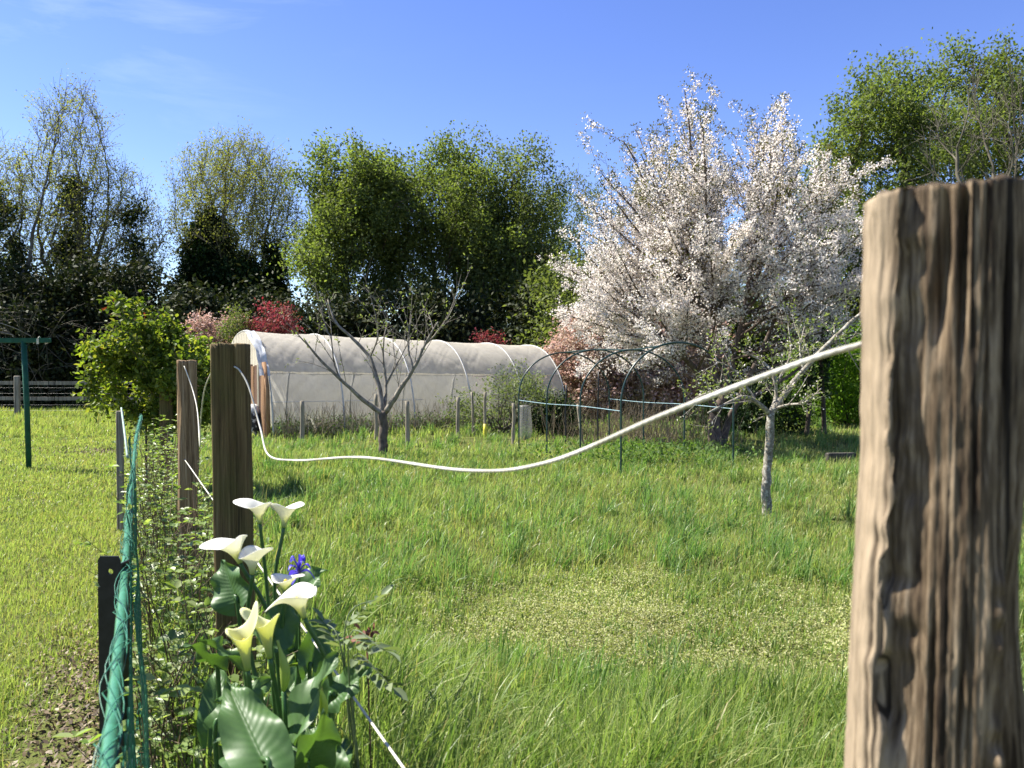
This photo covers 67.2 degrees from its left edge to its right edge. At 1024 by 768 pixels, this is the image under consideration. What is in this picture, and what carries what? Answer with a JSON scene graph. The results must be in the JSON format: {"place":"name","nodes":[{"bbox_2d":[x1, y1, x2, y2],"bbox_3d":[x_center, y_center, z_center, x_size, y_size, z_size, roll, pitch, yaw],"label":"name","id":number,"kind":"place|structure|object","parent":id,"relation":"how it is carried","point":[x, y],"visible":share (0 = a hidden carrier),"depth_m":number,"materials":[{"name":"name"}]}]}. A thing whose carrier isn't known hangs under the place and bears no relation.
{"place":"outdoors","nodes":[
{"label":"outdoors","id":0,"kind":"place"},
{"bbox_2d":[0,405,139,522],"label":"lawn grass","id":1,"kind":"structure","parent":0,"point":[21,471],"depth_m":11.32,"materials":[{"name":"green plant"}]},
{"bbox_2d":[0,374,1023,767],"bbox_3d":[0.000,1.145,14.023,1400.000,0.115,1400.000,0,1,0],"label":"ground","id":2,"kind":"structure","parent":0,"point":[30,760],"depth_m":4.35,"materials":[{"name":"green plant"}]},
{"bbox_2d":[0,336,50,469],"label":"clothes line post","id":3,"kind":"object","parent":2,"relation":"on","point":[24,342],"visible":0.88,"depth_m":10.78,"materials":[{"name":"green metal"}]},
{"bbox_2d":[0,127,58,275],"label":"bare tree","id":4,"kind":"object","parent":2,"relation":"on","point":[5,209],"visible":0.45,"depth_m":29.29,"materials":[{"name":"grey plant"}]},
{"bbox_2d":[0,501,138,767],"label":"lawn grass","id":5,"kind":"structure","parent":2,"relation":"on","point":[41,601],"depth_m":4.62,"materials":[{"name":"green plant"}]},
{"bbox_2d":[0,376,149,413],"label":"rail fence","id":6,"kind":"object","parent":2,"relation":"on","point":[17,398],"visible":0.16,"depth_m":21.58,"materials":[{"name":"grey wood"}]},
{"bbox_2d":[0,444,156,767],"bbox_3d":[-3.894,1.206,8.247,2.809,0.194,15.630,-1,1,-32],"label":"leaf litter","id":7,"kind":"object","parent":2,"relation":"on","point":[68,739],"visible":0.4,"depth_m":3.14,"materials":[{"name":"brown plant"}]},
{"bbox_2d":[0,63,181,302],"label":"ivy clad tree","id":8,"kind":"object","parent":2,"relation":"on","point":[73,194],"visible":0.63,"depth_m":30.25,"materials":[{"name":"green plant"}]},
{"bbox_2d":[0,242,186,408],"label":"dark hedge","id":9,"kind":"object","parent":2,"relation":"on","point":[57,291],"visible":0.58,"depth_m":26.48,"materials":[{"name":"green plant"}]},
{"bbox_2d":[0,279,156,392],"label":"bare branches","id":10,"kind":"object","parent":9,"relation":"attached to","point":[20,318],"visible":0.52,"depth_m":25.52,"materials":[{"name":"grey plant"}]},
{"bbox_2d":[98,556,129,764],"bbox_3d":[-1.096,1.025,2.129,0.064,1.113,0.046,0,1,0],"label":"metal stake","id":11,"kind":"object","parent":2,"relation":"on","point":[106,607],"visible":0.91,"depth_m":2.10,"materials":[{"name":"black metal"}]},
{"bbox_2d":[92,407,148,767],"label":"net fence","id":12,"kind":"object","parent":2,"relation":"on","point":[108,749],"visible":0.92,"depth_m":1.50,"materials":[{"name":"green plastic"}]},
{"bbox_2d":[116,410,124,531],"bbox_3d":[-3.313,0.878,6.517,0.061,1.307,0.061,0,1,0],"label":"fence post","id":13,"kind":"object","parent":2,"relation":"on","point":[119,453],"visible":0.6,"depth_m":6.49,"materials":[{"name":"grey wood"}]},
{"bbox_2d":[70,289,219,469],"bbox_3d":[-3.926,0.144,8.623,1.677,2.425,1.753,0,1,0],"label":"leafy bush","id":14,"kind":"object","parent":2,"relation":"on","point":[164,343],"visible":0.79,"depth_m":8.34,"materials":[{"name":"green plant"}]},
{"bbox_2d":[159,391,173,494],"bbox_3d":[-3.774,0.699,8.414,0.138,1.596,0.117,0,1,-12],"label":"fence post","id":15,"kind":"object","parent":2,"relation":"on","point":[165,407],"visible":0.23,"depth_m":8.36,"materials":[{"name":"brown wood"}]},
{"bbox_2d":[53,410,297,767],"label":"bramble leaves","id":16,"kind":"object","parent":2,"relation":"on","point":[163,692],"visible":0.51,"depth_m":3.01,"materials":[{"name":"green plant"}]},
{"bbox_2d":[177,360,198,579],"bbox_3d":[-1.938,0.710,4.616,0.130,1.712,0.128,0,1,0],"label":"fence post","id":17,"kind":"object","parent":2,"relation":"on","point":[188,438],"visible":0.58,"depth_m":4.56,"materials":[{"name":"brown wood"}]},
{"bbox_2d":[181,307,251,386],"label":"photinia shrub","id":18,"kind":"object","parent":2,"relation":"on","point":[200,325],"visible":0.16,"depth_m":21.56,"materials":[{"name":"pink plant"}]},
{"bbox_2d":[145,116,311,315],"bbox_3d":[-11.648,-5.138,32.837,7.229,12.394,6.695,0,1,0],"label":"sparse tree","id":19,"kind":"object","parent":2,"relation":"on","point":[212,253],"visible":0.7,"depth_m":31.50,"materials":[{"name":"green plant"}]},
{"bbox_2d":[210,343,256,680],"bbox_3d":[-0.962,0.730,2.674,0.145,1.744,0.091,0,1,-6],"label":"fence post","id":20,"kind":"object","parent":2,"relation":"on","point":[232,462],"visible":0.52,"depth_m":2.62,"materials":[{"name":"brown wood"}]},
{"bbox_2d":[184,366,209,446],"bbox_3d":[-1.469,0.113,3.640,0.054,0.408,2.095,-1,1,-26],"label":"fence rope","id":21,"kind":"object","parent":20,"relation":"attached to","point":[199,431],"visible":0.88,"depth_m":3.70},
{"bbox_2d":[213,302,258,342],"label":"grey shrub","id":22,"kind":"object","parent":2,"relation":"on","point":[233,330],"visible":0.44,"depth_m":20.82,"materials":[{"name":"green plant"}]},
{"bbox_2d":[251,404,259,435],"bbox_3d":[-5.346,0.771,15.917,0.367,0.720,0.357,0,1,0],"label":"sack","id":23,"kind":"object","parent":2,"relation":"on","point":[254,424],"visible":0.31,"depth_m":15.79,"materials":[{"name":"plastic"}]},
{"bbox_2d":[236,296,303,333],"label":"photinia shrub","id":24,"kind":"object","parent":2,"relation":"on","point":[276,324],"visible":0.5,"depth_m":21.12,"materials":[{"name":"red plant"}]},
{"bbox_2d":[183,498,372,767],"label":"calla lily","id":25,"kind":"object","parent":2,"relation":"on","point":[246,726],"visible":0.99,"depth_m":1.72,"materials":[{"name":"green plant"}]},
{"bbox_2d":[300,401,304,441],"bbox_3d":[-3.903,0.776,14.317,0.094,0.924,0.086,0,1,-22],"label":"garden stake","id":26,"kind":"object","parent":2,"relation":"on","point":[302,421],"visible":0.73,"depth_m":14.28,"materials":[{"name":"grey wood"}]},
{"bbox_2d":[288,554,321,725],"bbox_3d":[-0.533,0.899,1.962,0.191,0.902,0.245,0,1,0],"label":"blue iris","id":27,"kind":"object","parent":2,"relation":"on","point":[301,558],"visible":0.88,"depth_m":2.01,"materials":[{"name":"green plant"}]},
{"bbox_2d":[133,259,573,404],"bbox_3d":[-4.753,-1.588,26.480,16.114,5.343,5.936,0,1,0],"label":"dark hedge","id":28,"kind":"object","parent":2,"relation":"on","point":[457,329],"visible":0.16,"depth_m":25.74,"materials":[{"name":"green plant"}]},
{"bbox_2d":[308,584,407,767],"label":"feathery plant","id":29,"kind":"object","parent":2,"relation":"on","point":[363,637],"visible":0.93,"depth_m":1.81,"materials":[{"name":"green plant"}]},
{"bbox_2d":[266,126,450,318],"bbox_3d":[-5.789,-4.279,29.403,6.403,10.685,7.001,0,1,-12],"label":"oak tree","id":30,"kind":"object","parent":2,"relation":"on","point":[334,250],"visible":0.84,"depth_m":27.82,"materials":[{"name":"green plant"}]},
{"bbox_2d":[374,394,377,439],"bbox_3d":[-2.684,0.704,15.216,0.085,1.018,0.076,0,1,22],"label":"garden stake","id":31,"kind":"object","parent":2,"relation":"on","point":[376,415],"visible":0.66,"depth_m":15.19,"materials":[{"name":"grey wood"}]},
{"bbox_2d":[281,253,472,455],"bbox_3d":[-2.058,-0.369,11.985,2.905,3.345,1.565,0,1,0],"label":"fruit tree","id":32,"kind":"object","parent":2,"relation":"on","point":[383,410],"visible":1,"depth_m":11.94,"materials":[{"name":"grey plant"}]},
{"bbox_2d":[88,532,683,767],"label":"coarse grass","id":33,"kind":"structure","parent":2,"relation":"on","point":[454,750],"depth_m":2.50,"materials":[{"name":"green plant"}]},
{"bbox_2d":[232,330,564,437],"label":"polytunnel","id":34,"kind":"structure","parent":2,"relation":"on","point":[443,369],"depth_m":17.17,"materials":[{"name":"plastic"}]},
{"bbox_2d":[405,401,409,444],"bbox_3d":[-1.930,0.779,14.217,0.083,0.933,0.079,0,1,22],"label":"garden stake","id":35,"kind":"object","parent":2,"relation":"on","point":[407,425],"visible":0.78,"depth_m":14.18,"materials":[{"name":"grey wood"}]},
{"bbox_2d":[271,407,550,440],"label":"weeds","id":36,"kind":"object","parent":2,"relation":"on","point":[417,418],"visible":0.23,"depth_m":16.33,"materials":[{"name":"green plant"}]},
{"bbox_2d":[2,394,859,470],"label":"meadow grass","id":37,"kind":"structure","parent":2,"relation":"on","point":[396,433],"depth_m":14.71,"materials":[{"name":"green plant"}]},
{"bbox_2d":[336,119,556,331],"bbox_3d":[-2.369,-4.686,30.844,8.778,11.513,7.084,0,1,0],"label":"oak tree","id":38,"kind":"object","parent":2,"relation":"on","point":[428,254],"visible":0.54,"depth_m":29.14,"materials":[{"name":"green plant"}]},
{"bbox_2d":[456,397,459,438],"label":"garden stake","id":39,"kind":"object","parent":2,"relation":"on","point":[458,414],"visible":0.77,"depth_m":15.29,"materials":[{"name":"grey wood"}]},
{"bbox_2d":[471,392,474,436],"bbox_3d":[-0.800,0.670,15.715,0.092,1.018,0.056,0,1,0],"label":"garden stake","id":40,"kind":"object","parent":2,"relation":"on","point":[472,408],"visible":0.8,"depth_m":15.69,"materials":[{"name":"grey wood"}]},
{"bbox_2d":[483,392,486,437],"bbox_3d":[-0.535,0.667,15.315,0.071,1.019,0.070,0,1,22],"label":"garden stake","id":41,"kind":"object","parent":2,"relation":"on","point":[484,415],"visible":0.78,"depth_m":15.29,"materials":[{"name":"grey wood"}]},
{"bbox_2d":[469,326,511,344],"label":"photinia shrub","id":42,"kind":"object","parent":2,"relation":"on","point":[495,340],"visible":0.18,"depth_m":24.40,"materials":[{"name":"red plant"}]},
{"bbox_2d":[435,358,567,434],"bbox_3d":[-0.181,0.276,16.563,2.985,1.741,1.818,0,1,-15],"label":"willow shrub","id":43,"kind":"object","parent":2,"relation":"on","point":[526,390],"visible":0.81,"depth_m":16.49,"materials":[{"name":"green plant"}]},
{"bbox_2d":[425,126,593,339],"bbox_3d":[0.232,-4.750,31.065,7.607,11.782,7.132,0,1,0],"label":"oak tree","id":44,"kind":"object","parent":2,"relation":"on","point":[522,196],"visible":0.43,"depth_m":29.66,"materials":[{"name":"green plant"}]},
{"bbox_2d":[263,396,759,446],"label":"dry weeds","id":45,"kind":"object","parent":2,"relation":"on","point":[647,432],"visible":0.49,"depth_m":15.11,"materials":[{"name":"plant"}]},
{"bbox_2d":[511,403,515,443],"bbox_3d":[0.028,0.798,14.617,0.074,0.878,0.066,0,1,22],"label":"garden stake","id":46,"kind":"object","parent":2,"relation":"on","point":[513,423],"visible":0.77,"depth_m":14.59,"materials":[{"name":"grey wood"}]},
{"bbox_2d":[521,388,596,434],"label":"dark shrub","id":47,"kind":"object","parent":2,"relation":"on","point":[568,409],"visible":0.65,"depth_m":16.58,"materials":[{"name":"green plant"}]},
{"bbox_2d":[565,385,566,447],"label":"garden stake","id":48,"kind":"object","parent":2,"relation":"on","point":[565,410],"visible":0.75,"depth_m":13.80,"materials":[{"name":"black metal"}]},
{"bbox_2d":[522,157,624,311],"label":"distant tree","id":49,"kind":"object","parent":2,"relation":"on","point":[576,210],"visible":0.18,"depth_m":42.92,"materials":[{"name":"green plant"}]},
{"bbox_2d":[577,404,583,443],"bbox_3d":[1.301,0.820,14.617,0.155,0.887,0.060,0,1,0],"label":"garden stake","id":50,"kind":"object","parent":2,"relation":"on","point":[582,439],"visible":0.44,"depth_m":14.60,"materials":[{"name":"grey wood"}]},
{"bbox_2d":[597,372,598,450],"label":"garden stake","id":51,"kind":"object","parent":2,"relation":"on","point":[598,411],"visible":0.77,"depth_m":13.60,"materials":[{"name":"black metal"}]},
{"bbox_2d":[518,342,734,471],"bbox_3d":[1.600,0.338,12.058,1.783,1.886,3.629,0,1,-22],"label":"hoop frame","id":52,"kind":"object","parent":2,"relation":"on","point":[632,366],"visible":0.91,"depth_m":11.73,"materials":[{"name":"metal"}]},
{"bbox_2d":[538,298,749,419],"bbox_3d":[3.500,-0.846,22.335,6.402,3.854,4.322,0,1,0],"label":"photinia shrub","id":53,"kind":"object","parent":2,"relation":"on","point":[670,392],"visible":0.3,"depth_m":21.20,"materials":[{"name":"pink plant"}]},
{"bbox_2d":[498,430,804,480],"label":"broad weeds","id":54,"kind":"object","parent":2,"relation":"on","point":[639,445],"visible":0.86,"depth_m":11.26,"materials":[{"name":"green plant"}]},
{"bbox_2d":[309,548,1023,710],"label":"pale weeds","id":55,"kind":"object","parent":2,"relation":"on","point":[598,618],"visible":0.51,"depth_m":4.19,"materials":[{"name":"green plant"}]},
{"bbox_2d":[502,230,861,415],"bbox_3d":[6.409,-1.899,24.969,14.248,6.023,6.191,0,1,0],"label":"mixed hedge","id":56,"kind":"object","parent":2,"relation":"on","point":[550,288],"visible":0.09,"depth_m":24.03,"materials":[{"name":"green plant"}]},
{"bbox_2d":[531,66,897,445],"bbox_3d":[3.993,-2.172,14.453,7.288,6.960,6.052,0,1,0],"label":"cherry tree","id":57,"kind":"object","parent":2,"relation":"on","point":[687,217],"visible":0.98,"depth_m":13.37,"materials":[{"name":"white plant"}]},
{"bbox_2d":[678,375,833,436],"bbox_3d":[5.323,0.384,17.069,3.516,1.580,2.465,0,1,0],"label":"dark shrub","id":58,"kind":"object","parent":2,"relation":"on","point":[753,408],"visible":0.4,"depth_m":16.68,"materials":[{"name":"green plant"}]},
{"bbox_2d":[675,274,861,515],"bbox_3d":[2.703,0.041,7.217,2.344,2.549,1.157,0,1,0],"label":"apple tree","id":59,"kind":"object","parent":2,"relation":"on","point":[777,402],"visible":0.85,"depth_m":7.31,"materials":[{"name":"grey plant"}]},
{"bbox_2d":[793,310,825,436],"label":"slim tree","id":60,"kind":"object","parent":2,"relation":"on","point":[809,380],"visible":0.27,"depth_m":16.17,"materials":[{"name":"green plant"}]},
{"bbox_2d":[769,315,861,426],"bbox_3d":[8.408,-0.434,19.716,4.373,3.141,3.154,0,1,0],"label":"bright hedge","id":61,"kind":"object","parent":2,"relation":"on","point":[844,389],"visible":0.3,"depth_m":19.23,"materials":[{"name":"green plant"}]},
{"bbox_2d":[811,296,839,433],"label":"slim tree","id":62,"kind":"object","parent":2,"relation":"on","point":[821,365],"visible":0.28,"depth_m":16.16,"materials":[{"name":"green plant"}]},
{"bbox_2d":[825,452,855,463],"bbox_3d":[4.961,1.129,11.622,0.460,0.180,0.100,0,1,-7],"label":"timber block","id":63,"kind":"object","parent":2,"relation":"on","point":[841,455],"depth_m":11.57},
{"bbox_2d":[845,305,861,400],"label":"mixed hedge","id":64,"kind":"object","parent":2,"relation":"on","point":[854,336],"depth_m":23.29,"materials":[{"name":"green plant"}]},
{"bbox_2d":[774,44,972,328],"bbox_3d":[11.846,-5.170,25.995,6.750,12.647,6.888,1,1,38],"label":"oak tree","id":65,"kind":"object","parent":2,"relation":"on","point":[897,116],"visible":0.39,"depth_m":24.32,"materials":[{"name":"green plant"}]},
{"bbox_2d":[844,173,1023,767],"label":"fence post","id":66,"kind":"object","parent":2,"relation":"on","point":[935,678],"visible":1,"depth_m":0.65,"materials":[{"name":"brown wood"}]},
{"bbox_2d":[184,459,404,767],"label":"fence rope","id":67,"kind":"object","parent":66,"relation":"attached to","point":[369,720],"visible":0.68,"depth_m":1.69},
{"bbox_2d":[234,342,860,472],"bbox_3d":[-0.333,0.087,1.678,0.101,0.294,2.332,-1,1,-33],"label":"fence rope","id":68,"kind":"object","parent":66,"relation":"attached to","point":[732,388],"visible":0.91,"depth_m":0.89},
{"bbox_2d":[848,23,1023,215],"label":"oak tree","id":69,"kind":"object","parent":2,"relation":"on","point":[992,79],"visible":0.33,"depth_m":26.50,"materials":[{"name":"green plant"}]},
{"bbox_2d":[898,30,1023,185],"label":"bare tree","id":70,"kind":"object","parent":2,"relation":"on","point":[957,171],"visible":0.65,"depth_m":21.72,"materials":[{"name":"grey plant"}]},
{"bbox_2d":[0,0,1023,369],"label":"sky","id":71,"kind":"structure","parent":0,"point":[392,70],"materials":[{"name":"blue"}]},
{"bbox_2d":[55,545,1023,767],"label":"meadow grass","id":72,"kind":"structure","parent":0,"point":[753,746],"depth_m":2.66,"materials":[{"name":"green plant"}]},
{"bbox_2d":[136,409,1023,767],"bbox_3d":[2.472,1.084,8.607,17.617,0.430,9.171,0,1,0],"label":"meadow grass","id":73,"kind":"structure","parent":0,"point":[610,486],"depth_m":6.83,"materials":[{"name":"green plant"}]}
]}

